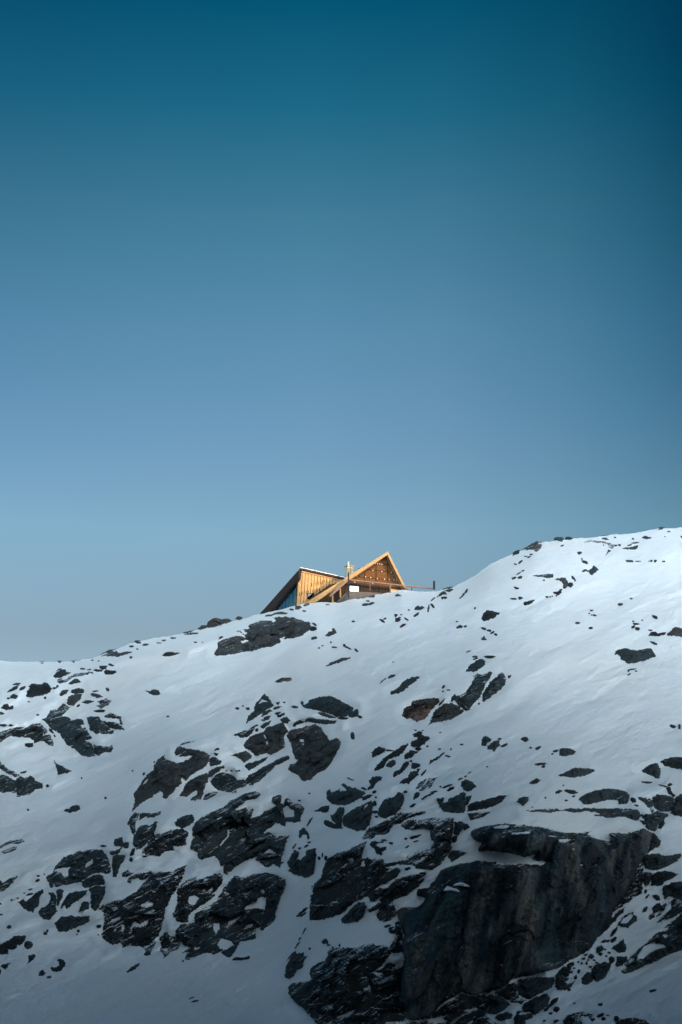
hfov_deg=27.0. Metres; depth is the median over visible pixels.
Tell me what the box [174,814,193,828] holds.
rock
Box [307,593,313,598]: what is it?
window
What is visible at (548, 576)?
rock outcrop
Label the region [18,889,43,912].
rock
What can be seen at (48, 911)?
rock outcrop
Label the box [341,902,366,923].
rock outcrop
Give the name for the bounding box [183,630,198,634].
stone
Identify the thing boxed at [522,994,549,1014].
boulder
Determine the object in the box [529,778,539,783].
stone
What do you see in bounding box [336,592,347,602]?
staircase
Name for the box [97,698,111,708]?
rock outcrop
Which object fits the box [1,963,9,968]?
stone
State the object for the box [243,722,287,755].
rock outcrop
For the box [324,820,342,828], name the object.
rock
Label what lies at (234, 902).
rock outcrop
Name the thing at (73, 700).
boulder
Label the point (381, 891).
rock
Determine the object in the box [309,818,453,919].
rock outcrop
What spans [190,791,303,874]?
rock outcrop
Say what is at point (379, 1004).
rock outcrop
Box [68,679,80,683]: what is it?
rock
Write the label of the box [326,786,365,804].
boulder
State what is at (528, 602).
boulder
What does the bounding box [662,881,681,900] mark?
boulder
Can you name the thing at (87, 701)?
stone
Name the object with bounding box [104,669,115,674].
rock
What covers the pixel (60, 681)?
rock outcrop
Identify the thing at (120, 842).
boulder
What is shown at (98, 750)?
rock outcrop
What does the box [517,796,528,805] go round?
boulder
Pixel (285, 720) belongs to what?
rock
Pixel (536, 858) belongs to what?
rock
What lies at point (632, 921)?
boulder
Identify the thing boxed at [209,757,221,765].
rock outcrop
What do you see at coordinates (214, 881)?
rock outcrop
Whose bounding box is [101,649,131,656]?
rock outcrop
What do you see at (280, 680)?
rock
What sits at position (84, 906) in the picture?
rock
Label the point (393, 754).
rock
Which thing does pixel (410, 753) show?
rock
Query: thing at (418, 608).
rock
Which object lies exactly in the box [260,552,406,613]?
mountain cabin
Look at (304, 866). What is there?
boulder
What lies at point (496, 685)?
rock outcrop
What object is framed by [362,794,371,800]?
stone
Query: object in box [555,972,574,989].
boulder
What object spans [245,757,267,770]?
rock
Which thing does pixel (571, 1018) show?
rock outcrop
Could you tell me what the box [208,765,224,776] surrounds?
rock outcrop
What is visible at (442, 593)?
rock
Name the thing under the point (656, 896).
stone
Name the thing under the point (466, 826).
rock
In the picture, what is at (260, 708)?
boulder
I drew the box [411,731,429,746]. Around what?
rock
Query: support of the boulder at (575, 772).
on the snow slope
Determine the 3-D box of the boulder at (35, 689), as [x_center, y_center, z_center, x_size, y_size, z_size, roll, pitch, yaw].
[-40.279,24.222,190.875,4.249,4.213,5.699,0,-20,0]
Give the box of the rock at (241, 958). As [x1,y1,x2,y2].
[232,956,249,959]
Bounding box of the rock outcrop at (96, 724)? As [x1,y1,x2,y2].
[87,716,113,733]
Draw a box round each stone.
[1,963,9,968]
[10,694,17,698]
[28,954,35,962]
[64,805,79,812]
[82,700,93,703]
[91,693,102,696]
[146,689,159,694]
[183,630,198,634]
[197,625,207,629]
[309,626,316,630]
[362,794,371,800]
[413,792,419,799]
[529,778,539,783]
[554,537,563,540]
[564,790,577,793]
[609,956,614,963]
[610,927,617,936]
[652,894,659,899]
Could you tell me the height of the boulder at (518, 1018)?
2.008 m
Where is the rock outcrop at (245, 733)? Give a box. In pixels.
[234,724,257,737]
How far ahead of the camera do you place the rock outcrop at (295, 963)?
109.80 m
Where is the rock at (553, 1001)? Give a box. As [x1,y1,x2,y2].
[544,997,558,1011]
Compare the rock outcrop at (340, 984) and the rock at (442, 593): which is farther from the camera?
the rock at (442, 593)
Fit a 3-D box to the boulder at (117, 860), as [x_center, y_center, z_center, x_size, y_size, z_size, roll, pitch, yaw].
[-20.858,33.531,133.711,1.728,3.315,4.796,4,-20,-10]
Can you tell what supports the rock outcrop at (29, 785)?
on the snow slope
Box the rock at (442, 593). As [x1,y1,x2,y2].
[437,589,447,597]
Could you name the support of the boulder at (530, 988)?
on the snow slope
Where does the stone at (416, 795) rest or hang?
on the snow slope
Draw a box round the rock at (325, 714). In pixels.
[318,712,335,717]
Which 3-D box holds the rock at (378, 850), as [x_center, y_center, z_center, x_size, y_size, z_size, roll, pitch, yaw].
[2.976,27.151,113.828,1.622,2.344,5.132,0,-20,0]
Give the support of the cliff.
on the snow slope
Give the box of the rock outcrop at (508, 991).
[495,976,538,1003]
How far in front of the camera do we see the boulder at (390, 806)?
117.67 m
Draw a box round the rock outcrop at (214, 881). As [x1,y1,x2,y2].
[173,873,222,922]
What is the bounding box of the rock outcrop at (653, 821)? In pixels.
[639,807,668,831]
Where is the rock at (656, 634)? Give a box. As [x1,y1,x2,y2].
[648,632,665,635]
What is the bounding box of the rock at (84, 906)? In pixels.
[79,901,88,911]
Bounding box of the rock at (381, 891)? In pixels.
[369,888,387,901]
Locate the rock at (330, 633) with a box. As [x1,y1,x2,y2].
[325,628,336,636]
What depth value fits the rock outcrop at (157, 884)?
125.63 m
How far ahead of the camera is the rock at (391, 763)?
128.22 m
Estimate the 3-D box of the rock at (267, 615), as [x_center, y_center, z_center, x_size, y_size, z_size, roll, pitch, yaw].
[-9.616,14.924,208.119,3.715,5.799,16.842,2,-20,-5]
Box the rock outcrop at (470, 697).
[451,671,491,710]
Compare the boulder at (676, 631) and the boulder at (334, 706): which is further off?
the boulder at (676, 631)
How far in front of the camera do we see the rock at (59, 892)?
130.53 m
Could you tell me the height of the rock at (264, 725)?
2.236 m
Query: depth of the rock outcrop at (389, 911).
107.65 m
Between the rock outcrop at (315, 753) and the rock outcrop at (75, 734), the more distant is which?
the rock outcrop at (75, 734)
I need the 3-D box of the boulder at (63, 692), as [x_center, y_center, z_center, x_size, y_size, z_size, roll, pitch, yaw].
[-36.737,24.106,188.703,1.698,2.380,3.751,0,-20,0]
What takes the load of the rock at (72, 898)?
on the snow slope
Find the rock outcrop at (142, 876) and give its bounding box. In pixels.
[122,869,151,882]
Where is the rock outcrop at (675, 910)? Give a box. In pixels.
[656,898,681,922]
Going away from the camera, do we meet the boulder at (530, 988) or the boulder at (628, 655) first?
the boulder at (530, 988)
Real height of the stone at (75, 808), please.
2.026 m
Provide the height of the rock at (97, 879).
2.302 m
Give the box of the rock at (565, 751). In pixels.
[559,748,575,755]
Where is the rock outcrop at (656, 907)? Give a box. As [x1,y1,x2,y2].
[648,903,662,919]
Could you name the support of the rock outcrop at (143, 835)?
on the snow slope
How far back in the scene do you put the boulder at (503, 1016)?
98.33 m
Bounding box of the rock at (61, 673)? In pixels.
[53,669,70,677]
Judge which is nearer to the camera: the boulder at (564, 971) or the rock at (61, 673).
the boulder at (564, 971)
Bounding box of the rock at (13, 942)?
[0,935,25,953]
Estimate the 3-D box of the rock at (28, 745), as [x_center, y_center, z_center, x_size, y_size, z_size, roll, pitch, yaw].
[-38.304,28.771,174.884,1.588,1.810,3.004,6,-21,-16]
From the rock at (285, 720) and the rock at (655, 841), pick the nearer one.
the rock at (655, 841)
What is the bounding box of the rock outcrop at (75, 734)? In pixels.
[42,703,94,756]
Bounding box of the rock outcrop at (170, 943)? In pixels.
[159,930,179,957]
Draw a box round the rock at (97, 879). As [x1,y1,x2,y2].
[81,874,104,887]
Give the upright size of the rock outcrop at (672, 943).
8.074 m
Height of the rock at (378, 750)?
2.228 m
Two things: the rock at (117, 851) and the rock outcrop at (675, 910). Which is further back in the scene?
the rock at (117, 851)
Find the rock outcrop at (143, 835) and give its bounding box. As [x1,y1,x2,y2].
[133,821,157,849]
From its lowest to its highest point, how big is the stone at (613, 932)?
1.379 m
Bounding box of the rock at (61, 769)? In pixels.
[54,760,70,774]
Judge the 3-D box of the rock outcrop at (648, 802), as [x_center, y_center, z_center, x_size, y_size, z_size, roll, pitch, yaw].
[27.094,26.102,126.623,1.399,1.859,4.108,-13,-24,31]
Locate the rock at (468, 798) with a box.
[465,795,471,804]
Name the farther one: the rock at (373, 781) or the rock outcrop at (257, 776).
the rock outcrop at (257, 776)
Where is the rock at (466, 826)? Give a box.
[463,824,469,829]
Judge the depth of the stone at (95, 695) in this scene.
183.58 m
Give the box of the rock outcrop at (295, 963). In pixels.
[284,951,306,978]
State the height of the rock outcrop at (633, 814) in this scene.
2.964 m
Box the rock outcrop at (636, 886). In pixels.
[613,863,643,911]
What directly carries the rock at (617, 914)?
on the snow slope
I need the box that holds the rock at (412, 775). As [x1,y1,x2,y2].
[399,770,418,783]
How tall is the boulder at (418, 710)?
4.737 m
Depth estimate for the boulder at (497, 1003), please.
99.87 m
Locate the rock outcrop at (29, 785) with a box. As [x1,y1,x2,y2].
[16,775,42,796]
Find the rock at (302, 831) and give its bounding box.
[298,828,309,839]
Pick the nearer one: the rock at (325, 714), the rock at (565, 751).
the rock at (565, 751)
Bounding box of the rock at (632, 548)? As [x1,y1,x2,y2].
[623,545,637,549]
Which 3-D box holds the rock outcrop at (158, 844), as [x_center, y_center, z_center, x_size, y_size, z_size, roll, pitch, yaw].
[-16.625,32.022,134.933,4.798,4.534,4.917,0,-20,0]
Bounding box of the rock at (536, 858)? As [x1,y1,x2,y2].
[532,855,541,860]
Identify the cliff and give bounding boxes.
[396,823,651,1020]
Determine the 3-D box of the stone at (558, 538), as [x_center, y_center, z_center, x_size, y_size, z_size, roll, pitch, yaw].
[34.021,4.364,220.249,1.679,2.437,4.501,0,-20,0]
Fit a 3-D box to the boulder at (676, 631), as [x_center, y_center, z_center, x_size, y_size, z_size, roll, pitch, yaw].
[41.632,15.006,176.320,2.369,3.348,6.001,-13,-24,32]
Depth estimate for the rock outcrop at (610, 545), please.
213.61 m
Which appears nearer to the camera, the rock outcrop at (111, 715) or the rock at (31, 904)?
the rock at (31, 904)
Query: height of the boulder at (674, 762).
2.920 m
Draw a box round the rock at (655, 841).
[648,833,660,852]
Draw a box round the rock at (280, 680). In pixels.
[275,678,291,682]
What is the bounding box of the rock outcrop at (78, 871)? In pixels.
[46,849,110,887]
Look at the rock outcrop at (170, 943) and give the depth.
121.98 m
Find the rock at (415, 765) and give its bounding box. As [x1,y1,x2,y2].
[411,762,419,768]
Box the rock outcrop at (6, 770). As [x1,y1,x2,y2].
[0,762,18,776]
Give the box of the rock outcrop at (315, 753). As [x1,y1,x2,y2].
[286,724,340,781]
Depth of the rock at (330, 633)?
182.29 m
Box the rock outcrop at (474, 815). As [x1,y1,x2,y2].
[467,812,489,819]
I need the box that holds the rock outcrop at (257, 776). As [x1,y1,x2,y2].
[245,755,289,784]
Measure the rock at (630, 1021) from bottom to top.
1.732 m
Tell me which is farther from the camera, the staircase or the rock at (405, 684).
the staircase
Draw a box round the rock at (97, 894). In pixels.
[88,885,105,910]
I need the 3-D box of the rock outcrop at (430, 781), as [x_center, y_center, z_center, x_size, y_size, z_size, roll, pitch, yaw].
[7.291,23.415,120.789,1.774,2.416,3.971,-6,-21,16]
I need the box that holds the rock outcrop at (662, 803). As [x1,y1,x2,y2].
[652,794,673,811]
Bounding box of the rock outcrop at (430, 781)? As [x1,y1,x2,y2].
[419,777,436,790]
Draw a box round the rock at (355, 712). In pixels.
[348,709,358,717]
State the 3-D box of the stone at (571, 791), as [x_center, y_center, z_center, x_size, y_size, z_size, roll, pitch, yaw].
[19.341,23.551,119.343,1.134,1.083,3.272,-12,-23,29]
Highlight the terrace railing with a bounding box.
[329,572,434,597]
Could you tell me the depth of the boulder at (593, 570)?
193.46 m
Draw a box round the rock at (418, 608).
[414,606,423,609]
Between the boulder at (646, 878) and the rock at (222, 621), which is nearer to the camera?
the boulder at (646, 878)
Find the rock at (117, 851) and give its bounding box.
[109,847,122,854]
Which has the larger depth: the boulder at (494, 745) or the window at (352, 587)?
the window at (352, 587)
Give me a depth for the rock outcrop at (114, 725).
170.60 m
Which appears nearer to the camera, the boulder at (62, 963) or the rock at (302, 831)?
the boulder at (62, 963)
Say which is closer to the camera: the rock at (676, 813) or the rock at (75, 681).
the rock at (676, 813)
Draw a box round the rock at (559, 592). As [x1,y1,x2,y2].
[553,589,561,594]
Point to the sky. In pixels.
(286, 286)
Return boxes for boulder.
[24,941,32,948]
[26,682,51,697]
[50,959,65,971]
[54,915,89,931]
[60,690,67,695]
[67,694,81,705]
[71,688,83,693]
[112,854,124,876]
[114,837,128,848]
[246,694,273,723]
[287,848,316,877]
[302,695,353,716]
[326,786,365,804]
[330,807,344,823]
[342,800,372,830]
[377,792,403,818]
[402,698,439,721]
[437,791,465,812]
[461,779,476,791]
[467,795,505,811]
[481,610,499,620]
[481,736,490,745]
[486,994,509,1013]
[487,740,499,751]
[495,1012,512,1020]
[513,1010,532,1023]
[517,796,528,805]
[518,977,554,998]
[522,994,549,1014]
[523,600,533,605]
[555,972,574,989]
[558,767,594,777]
[558,962,570,976]
[579,789,629,804]
[581,972,592,984]
[589,565,597,574]
[591,961,610,981]
[596,945,603,952]
[611,939,626,952]
[615,648,655,663]
[615,956,626,966]
[617,912,636,927]
[642,763,660,777]
[642,853,680,870]
[643,872,652,886]
[651,870,677,885]
[661,757,681,769]
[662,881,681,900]
[666,627,681,636]
[670,794,681,811]
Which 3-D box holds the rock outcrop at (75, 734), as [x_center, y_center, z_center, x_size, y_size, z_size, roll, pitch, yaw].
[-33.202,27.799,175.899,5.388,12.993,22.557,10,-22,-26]
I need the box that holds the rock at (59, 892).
[56,889,63,905]
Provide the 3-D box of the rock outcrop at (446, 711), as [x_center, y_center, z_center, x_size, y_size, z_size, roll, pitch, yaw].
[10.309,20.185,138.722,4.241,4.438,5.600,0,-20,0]
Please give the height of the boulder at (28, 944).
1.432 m
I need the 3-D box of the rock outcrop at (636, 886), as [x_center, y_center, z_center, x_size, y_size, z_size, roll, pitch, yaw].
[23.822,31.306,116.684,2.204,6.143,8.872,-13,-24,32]
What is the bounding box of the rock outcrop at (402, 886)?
[379,874,424,902]
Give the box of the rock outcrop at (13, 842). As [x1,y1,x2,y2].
[0,839,24,848]
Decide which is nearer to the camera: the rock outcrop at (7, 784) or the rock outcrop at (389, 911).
the rock outcrop at (389, 911)
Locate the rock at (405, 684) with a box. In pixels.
[390,676,418,694]
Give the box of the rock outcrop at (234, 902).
[175,872,285,959]
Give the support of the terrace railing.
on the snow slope
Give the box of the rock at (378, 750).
[371,746,384,757]
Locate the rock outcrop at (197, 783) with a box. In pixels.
[179,773,208,800]
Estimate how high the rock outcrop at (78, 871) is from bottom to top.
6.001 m
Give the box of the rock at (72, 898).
[60,890,86,908]
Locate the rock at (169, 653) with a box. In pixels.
[162,652,178,655]
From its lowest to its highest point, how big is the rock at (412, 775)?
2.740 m
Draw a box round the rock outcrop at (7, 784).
[0,774,16,792]
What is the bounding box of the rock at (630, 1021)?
[616,1018,648,1023]
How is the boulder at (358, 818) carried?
on the snow slope
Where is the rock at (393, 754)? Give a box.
[374,743,407,770]
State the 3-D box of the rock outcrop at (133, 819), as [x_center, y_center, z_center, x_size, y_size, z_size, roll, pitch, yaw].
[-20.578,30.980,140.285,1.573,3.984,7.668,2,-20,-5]
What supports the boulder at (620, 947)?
on the snow slope
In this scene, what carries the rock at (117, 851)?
on the snow slope
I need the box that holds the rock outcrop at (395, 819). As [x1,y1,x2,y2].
[362,811,425,838]
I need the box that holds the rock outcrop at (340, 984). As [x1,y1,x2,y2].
[288,921,400,1023]
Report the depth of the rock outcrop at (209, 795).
142.11 m
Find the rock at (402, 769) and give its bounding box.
[393,761,408,776]
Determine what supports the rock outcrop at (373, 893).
on the snow slope
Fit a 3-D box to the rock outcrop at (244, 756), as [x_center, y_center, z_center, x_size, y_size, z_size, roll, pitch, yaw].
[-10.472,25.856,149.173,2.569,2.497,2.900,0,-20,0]
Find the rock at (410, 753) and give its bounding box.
[404,750,418,758]
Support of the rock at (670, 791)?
on the snow slope
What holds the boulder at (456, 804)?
on the snow slope
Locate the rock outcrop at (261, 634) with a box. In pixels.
[214,616,310,655]
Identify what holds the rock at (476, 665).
on the snow slope
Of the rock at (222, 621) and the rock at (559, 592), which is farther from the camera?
the rock at (222, 621)
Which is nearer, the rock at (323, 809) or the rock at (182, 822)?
the rock at (323, 809)
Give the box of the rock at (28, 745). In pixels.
[25,743,32,747]
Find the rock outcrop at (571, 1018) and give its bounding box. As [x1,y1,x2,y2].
[563,1012,595,1023]
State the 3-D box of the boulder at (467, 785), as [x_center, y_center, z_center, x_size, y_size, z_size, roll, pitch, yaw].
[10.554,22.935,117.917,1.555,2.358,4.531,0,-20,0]
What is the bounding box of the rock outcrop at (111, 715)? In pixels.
[104,713,122,724]
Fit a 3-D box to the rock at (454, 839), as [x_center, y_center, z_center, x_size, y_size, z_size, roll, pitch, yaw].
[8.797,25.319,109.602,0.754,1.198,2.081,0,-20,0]
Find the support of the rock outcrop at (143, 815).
on the snow slope
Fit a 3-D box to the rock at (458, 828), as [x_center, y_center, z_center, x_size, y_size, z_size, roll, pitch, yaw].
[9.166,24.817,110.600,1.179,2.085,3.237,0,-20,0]
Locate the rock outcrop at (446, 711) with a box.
[428,703,463,724]
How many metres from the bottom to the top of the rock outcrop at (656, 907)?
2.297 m
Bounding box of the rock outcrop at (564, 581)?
[555,577,567,588]
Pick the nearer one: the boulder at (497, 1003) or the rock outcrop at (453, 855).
the boulder at (497, 1003)
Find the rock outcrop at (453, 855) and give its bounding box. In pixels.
[448,850,465,861]
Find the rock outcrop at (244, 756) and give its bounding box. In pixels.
[230,751,251,762]
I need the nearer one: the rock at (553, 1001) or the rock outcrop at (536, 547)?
the rock at (553, 1001)
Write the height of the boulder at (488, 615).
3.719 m
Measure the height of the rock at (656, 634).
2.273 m
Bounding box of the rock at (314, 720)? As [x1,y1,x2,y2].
[293,718,336,726]
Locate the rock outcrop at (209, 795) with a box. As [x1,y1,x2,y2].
[203,791,216,799]
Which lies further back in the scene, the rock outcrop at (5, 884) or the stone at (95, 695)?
the stone at (95, 695)
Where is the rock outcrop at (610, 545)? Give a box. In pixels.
[584,540,613,548]
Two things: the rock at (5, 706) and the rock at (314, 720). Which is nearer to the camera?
the rock at (314, 720)
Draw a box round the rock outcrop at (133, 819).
[127,813,138,834]
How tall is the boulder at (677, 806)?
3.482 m
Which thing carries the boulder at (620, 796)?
on the snow slope
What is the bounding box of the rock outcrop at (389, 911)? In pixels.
[367,894,409,921]
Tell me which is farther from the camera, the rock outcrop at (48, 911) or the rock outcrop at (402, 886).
the rock outcrop at (48, 911)
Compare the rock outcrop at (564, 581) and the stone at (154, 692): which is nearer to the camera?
the stone at (154, 692)
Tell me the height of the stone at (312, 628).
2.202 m
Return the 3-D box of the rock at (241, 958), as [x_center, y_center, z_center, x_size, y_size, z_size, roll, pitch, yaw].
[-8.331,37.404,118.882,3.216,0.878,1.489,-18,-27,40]
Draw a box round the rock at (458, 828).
[453,821,464,835]
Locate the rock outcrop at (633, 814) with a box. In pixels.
[526,808,640,820]
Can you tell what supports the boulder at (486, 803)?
on the snow slope
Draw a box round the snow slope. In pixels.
[0,527,681,1023]
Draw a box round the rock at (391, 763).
[386,760,395,767]
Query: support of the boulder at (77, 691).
on the snow slope
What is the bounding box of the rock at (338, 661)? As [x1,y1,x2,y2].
[326,657,349,665]
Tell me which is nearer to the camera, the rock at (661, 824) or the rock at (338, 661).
the rock at (661, 824)
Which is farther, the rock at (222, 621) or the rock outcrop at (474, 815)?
the rock at (222, 621)
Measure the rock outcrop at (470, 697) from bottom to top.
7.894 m
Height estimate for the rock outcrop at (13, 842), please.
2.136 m
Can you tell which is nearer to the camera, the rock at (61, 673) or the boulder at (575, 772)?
the boulder at (575, 772)
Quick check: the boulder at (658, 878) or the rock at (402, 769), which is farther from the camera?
the rock at (402, 769)
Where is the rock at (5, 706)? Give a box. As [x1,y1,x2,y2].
[1,704,13,709]
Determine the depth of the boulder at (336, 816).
123.82 m
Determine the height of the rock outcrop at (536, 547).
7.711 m
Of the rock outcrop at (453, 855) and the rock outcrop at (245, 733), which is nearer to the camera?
the rock outcrop at (453, 855)
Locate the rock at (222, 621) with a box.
[211,618,231,623]
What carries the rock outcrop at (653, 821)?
on the snow slope
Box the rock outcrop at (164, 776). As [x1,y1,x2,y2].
[132,746,210,810]
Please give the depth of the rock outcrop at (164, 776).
146.74 m
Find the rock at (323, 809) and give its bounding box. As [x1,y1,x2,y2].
[315,805,329,812]
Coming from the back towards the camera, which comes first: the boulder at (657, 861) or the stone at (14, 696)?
the stone at (14, 696)
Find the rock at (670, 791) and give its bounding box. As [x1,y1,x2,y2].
[666,787,674,796]
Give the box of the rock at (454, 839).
[452,836,457,842]
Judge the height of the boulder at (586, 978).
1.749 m
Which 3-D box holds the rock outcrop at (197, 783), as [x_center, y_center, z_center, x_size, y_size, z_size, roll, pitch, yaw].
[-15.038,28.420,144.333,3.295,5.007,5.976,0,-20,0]
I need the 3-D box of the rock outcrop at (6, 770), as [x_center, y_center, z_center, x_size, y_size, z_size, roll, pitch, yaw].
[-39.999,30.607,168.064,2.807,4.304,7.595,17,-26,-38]
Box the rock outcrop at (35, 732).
[0,723,53,745]
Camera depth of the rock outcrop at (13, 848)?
141.02 m
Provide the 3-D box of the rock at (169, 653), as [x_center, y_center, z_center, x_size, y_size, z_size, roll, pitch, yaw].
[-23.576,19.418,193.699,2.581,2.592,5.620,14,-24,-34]
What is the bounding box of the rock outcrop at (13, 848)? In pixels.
[2,846,16,852]
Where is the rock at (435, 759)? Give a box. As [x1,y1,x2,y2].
[429,755,441,763]
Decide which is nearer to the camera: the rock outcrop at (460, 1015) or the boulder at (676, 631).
the rock outcrop at (460, 1015)
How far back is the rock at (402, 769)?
125.42 m
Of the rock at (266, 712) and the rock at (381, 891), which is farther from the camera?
the rock at (266, 712)
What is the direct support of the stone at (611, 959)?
on the snow slope
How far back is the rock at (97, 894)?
129.17 m
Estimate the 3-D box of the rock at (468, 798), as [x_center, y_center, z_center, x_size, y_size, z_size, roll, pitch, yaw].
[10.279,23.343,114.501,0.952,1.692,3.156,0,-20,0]
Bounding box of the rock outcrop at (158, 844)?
[142,828,188,856]
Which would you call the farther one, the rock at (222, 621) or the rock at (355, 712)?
the rock at (222, 621)
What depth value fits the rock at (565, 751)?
127.82 m
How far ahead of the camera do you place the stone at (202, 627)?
215.91 m
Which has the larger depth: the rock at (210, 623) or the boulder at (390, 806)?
the rock at (210, 623)
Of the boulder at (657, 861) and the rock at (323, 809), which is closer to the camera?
the boulder at (657, 861)
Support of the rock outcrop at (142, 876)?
on the snow slope
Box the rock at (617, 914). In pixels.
[610,907,624,924]
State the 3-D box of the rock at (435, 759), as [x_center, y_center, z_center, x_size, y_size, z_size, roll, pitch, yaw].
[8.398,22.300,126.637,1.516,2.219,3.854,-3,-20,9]
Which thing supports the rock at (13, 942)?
on the snow slope
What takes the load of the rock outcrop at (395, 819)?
on the snow slope
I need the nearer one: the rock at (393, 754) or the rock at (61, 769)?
the rock at (393, 754)
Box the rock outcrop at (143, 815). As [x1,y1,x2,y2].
[138,811,160,820]
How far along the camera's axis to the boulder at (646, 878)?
116.94 m
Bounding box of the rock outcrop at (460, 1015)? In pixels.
[407,993,496,1023]
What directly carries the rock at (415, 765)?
on the snow slope
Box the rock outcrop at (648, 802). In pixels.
[638,797,652,807]
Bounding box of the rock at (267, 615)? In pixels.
[265,612,287,616]
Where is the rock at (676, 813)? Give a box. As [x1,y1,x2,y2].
[670,811,681,816]
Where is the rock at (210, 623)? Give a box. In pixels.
[207,620,221,627]
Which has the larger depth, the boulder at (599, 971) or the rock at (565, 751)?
the rock at (565, 751)
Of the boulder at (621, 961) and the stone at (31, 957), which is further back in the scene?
the stone at (31, 957)
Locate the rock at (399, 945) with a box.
[390,932,402,952]
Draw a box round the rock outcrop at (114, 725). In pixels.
[103,721,124,729]
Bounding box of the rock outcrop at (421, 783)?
[416,779,426,788]
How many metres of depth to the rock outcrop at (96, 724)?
172.30 m
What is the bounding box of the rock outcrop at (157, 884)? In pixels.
[99,865,186,951]
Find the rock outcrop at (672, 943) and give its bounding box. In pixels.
[621,914,681,973]
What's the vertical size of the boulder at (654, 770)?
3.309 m
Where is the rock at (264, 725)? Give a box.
[260,721,270,728]
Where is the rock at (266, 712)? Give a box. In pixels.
[261,709,271,716]
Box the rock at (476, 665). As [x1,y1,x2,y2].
[466,659,484,671]
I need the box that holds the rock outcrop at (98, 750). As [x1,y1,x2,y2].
[93,745,112,755]
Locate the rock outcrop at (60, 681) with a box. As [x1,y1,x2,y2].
[57,671,92,683]
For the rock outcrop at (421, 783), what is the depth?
120.30 m
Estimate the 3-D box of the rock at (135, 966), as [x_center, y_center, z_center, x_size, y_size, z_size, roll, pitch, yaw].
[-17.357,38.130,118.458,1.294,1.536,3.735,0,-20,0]
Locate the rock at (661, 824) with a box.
[658,821,664,828]
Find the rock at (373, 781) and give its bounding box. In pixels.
[367,776,381,789]
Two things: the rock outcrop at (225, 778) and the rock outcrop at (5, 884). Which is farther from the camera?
the rock outcrop at (225, 778)
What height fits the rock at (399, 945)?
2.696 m
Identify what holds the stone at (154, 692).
on the snow slope
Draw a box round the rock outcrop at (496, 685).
[482,672,505,701]
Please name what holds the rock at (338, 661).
on the snow slope
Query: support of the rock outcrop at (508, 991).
on the snow slope
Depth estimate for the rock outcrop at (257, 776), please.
145.30 m
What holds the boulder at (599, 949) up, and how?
on the snow slope
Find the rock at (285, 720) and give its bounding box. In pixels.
[280,717,290,723]
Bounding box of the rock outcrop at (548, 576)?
[533,574,552,577]
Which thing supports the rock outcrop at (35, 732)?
on the snow slope
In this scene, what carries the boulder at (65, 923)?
on the snow slope
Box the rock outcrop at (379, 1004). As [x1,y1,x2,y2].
[334,962,404,1023]
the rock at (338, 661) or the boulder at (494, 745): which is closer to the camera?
the boulder at (494, 745)
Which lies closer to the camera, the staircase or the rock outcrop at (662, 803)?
the rock outcrop at (662, 803)
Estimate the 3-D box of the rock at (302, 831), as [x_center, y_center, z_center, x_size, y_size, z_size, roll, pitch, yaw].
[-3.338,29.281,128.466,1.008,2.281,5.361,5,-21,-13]
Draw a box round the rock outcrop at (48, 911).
[39,892,57,919]
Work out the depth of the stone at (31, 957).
118.70 m
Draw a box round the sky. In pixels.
[0,0,681,661]
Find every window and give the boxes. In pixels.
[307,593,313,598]
[349,584,359,591]
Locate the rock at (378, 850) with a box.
[369,841,386,854]
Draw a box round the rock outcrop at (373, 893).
[368,887,383,901]
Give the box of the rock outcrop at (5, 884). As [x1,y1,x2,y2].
[0,876,16,891]
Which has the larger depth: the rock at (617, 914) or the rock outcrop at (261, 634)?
the rock outcrop at (261, 634)
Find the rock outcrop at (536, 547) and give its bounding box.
[522,541,541,551]
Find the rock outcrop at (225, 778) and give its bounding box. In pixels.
[211,773,245,792]
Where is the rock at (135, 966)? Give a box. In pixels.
[126,963,139,972]
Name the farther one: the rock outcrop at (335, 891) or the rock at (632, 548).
the rock at (632, 548)

